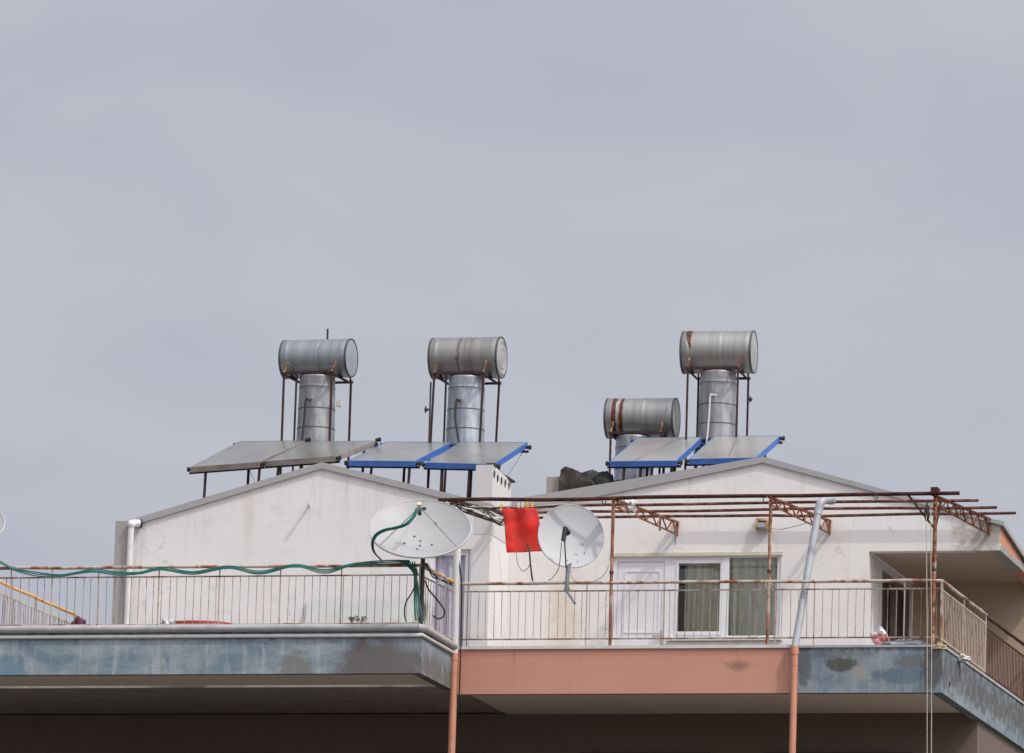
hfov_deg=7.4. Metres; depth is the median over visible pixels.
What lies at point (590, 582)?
cable
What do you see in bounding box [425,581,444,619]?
cable
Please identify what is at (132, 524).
drainpipe
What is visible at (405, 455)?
solar collector
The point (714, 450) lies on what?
solar collector
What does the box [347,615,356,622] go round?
dry plant
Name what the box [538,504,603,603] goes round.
satellite dish
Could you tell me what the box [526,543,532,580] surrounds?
cable
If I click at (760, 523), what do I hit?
wall lamp
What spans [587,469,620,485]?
felt heap
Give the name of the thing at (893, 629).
porch door
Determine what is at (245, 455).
solar collector
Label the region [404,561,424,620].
cable bundle
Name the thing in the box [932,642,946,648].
rope knot
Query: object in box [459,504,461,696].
cable
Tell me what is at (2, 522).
satellite dish
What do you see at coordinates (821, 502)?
drainpipe
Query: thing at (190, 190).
sky
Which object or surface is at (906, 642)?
cloth bundle
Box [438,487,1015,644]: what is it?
pergola
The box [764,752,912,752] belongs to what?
window
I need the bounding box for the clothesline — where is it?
[469,501,607,506]
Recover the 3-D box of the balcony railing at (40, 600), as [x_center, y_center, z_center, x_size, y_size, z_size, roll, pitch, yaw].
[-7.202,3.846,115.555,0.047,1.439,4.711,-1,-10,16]
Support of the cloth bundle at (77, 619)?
on the apartment building
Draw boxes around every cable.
[404,584,415,620]
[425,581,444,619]
[428,564,448,583]
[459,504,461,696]
[489,515,505,524]
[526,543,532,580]
[548,542,561,580]
[570,565,608,583]
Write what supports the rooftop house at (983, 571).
on the apartment building
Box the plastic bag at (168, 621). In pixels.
[161,619,174,623]
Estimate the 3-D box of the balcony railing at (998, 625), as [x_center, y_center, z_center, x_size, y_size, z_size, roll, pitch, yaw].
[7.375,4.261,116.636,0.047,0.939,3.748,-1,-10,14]
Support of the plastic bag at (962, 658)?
on the apartment building
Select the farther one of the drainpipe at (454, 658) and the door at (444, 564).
the door at (444, 564)
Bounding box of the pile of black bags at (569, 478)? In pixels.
[546,467,598,492]
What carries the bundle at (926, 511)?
attached to the pergola
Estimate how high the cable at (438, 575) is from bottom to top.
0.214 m
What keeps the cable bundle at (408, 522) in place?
attached to the satellite dish at (433, 529)
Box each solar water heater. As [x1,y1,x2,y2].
[278,329,357,474]
[424,336,507,492]
[603,398,680,480]
[679,330,757,469]
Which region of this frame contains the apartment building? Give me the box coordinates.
[0,623,1023,752]
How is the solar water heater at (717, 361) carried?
on the rooftop house at (983, 571)
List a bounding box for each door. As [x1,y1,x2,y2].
[430,549,471,645]
[612,556,671,644]
[881,570,909,644]
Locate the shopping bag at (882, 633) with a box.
[870,626,889,644]
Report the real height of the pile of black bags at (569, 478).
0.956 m
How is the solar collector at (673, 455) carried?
on the rooftop house at (983, 571)
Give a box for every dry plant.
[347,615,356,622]
[355,616,368,622]
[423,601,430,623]
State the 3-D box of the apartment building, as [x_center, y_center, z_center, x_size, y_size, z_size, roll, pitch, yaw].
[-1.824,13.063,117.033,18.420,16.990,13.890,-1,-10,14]
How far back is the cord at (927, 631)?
111.36 m
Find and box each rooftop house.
[112,462,508,645]
[507,457,1023,701]
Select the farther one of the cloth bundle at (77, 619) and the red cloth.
the red cloth
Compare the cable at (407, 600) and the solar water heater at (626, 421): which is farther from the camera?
the solar water heater at (626, 421)
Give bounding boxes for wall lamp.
[755,518,768,530]
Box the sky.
[0,0,1023,624]
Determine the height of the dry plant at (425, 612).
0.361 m
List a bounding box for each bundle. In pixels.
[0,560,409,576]
[71,616,85,623]
[371,507,421,561]
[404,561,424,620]
[425,563,452,585]
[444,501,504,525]
[881,639,926,644]
[924,502,929,520]
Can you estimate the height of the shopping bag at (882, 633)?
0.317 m
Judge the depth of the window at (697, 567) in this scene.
116.63 m
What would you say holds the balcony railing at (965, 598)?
on the apartment building
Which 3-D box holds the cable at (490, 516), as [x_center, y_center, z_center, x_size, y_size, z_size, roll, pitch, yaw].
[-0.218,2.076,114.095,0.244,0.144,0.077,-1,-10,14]
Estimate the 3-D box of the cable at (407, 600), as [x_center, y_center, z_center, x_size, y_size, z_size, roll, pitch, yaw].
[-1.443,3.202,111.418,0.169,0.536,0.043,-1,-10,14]
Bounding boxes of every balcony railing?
[0,563,454,639]
[0,580,76,624]
[459,579,941,645]
[941,579,987,673]
[986,616,1023,700]
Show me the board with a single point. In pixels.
(394, 609)
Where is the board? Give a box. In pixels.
[305,600,417,622]
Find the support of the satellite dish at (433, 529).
on the apartment building
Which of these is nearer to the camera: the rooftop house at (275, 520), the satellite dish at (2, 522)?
the satellite dish at (2, 522)
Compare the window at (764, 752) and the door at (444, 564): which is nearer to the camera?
the window at (764, 752)
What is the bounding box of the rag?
[623,499,637,511]
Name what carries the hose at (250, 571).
attached to the balcony railing at (52, 568)
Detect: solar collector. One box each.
[187,437,310,497]
[265,437,380,475]
[344,441,453,483]
[422,442,531,496]
[605,437,705,479]
[685,436,784,466]
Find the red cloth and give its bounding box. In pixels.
[502,507,541,552]
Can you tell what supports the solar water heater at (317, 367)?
on the rooftop house at (275, 520)
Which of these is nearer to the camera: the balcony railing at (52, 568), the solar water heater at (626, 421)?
the balcony railing at (52, 568)
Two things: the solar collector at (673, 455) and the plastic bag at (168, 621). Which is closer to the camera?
the plastic bag at (168, 621)
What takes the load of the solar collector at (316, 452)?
on the rooftop house at (275, 520)
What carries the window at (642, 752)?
in the apartment building
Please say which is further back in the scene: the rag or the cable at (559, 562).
the rag
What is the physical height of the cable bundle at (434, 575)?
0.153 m
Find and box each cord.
[926,516,927,745]
[930,504,931,752]
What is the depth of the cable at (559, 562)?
112.87 m
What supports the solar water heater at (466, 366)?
on the rooftop house at (275, 520)
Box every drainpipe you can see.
[124,519,142,623]
[448,507,460,752]
[789,497,836,752]
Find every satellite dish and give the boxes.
[0,512,4,533]
[369,500,471,623]
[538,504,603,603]
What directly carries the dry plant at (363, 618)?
on the apartment building
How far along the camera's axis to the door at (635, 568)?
116.86 m
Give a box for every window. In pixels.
[642,752,710,752]
[670,555,780,637]
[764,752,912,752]
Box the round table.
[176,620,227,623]
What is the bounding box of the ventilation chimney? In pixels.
[474,463,514,542]
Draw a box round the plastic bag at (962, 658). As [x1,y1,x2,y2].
[958,654,971,662]
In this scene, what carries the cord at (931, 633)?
hanging from the pergola
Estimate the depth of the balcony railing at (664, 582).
112.36 m

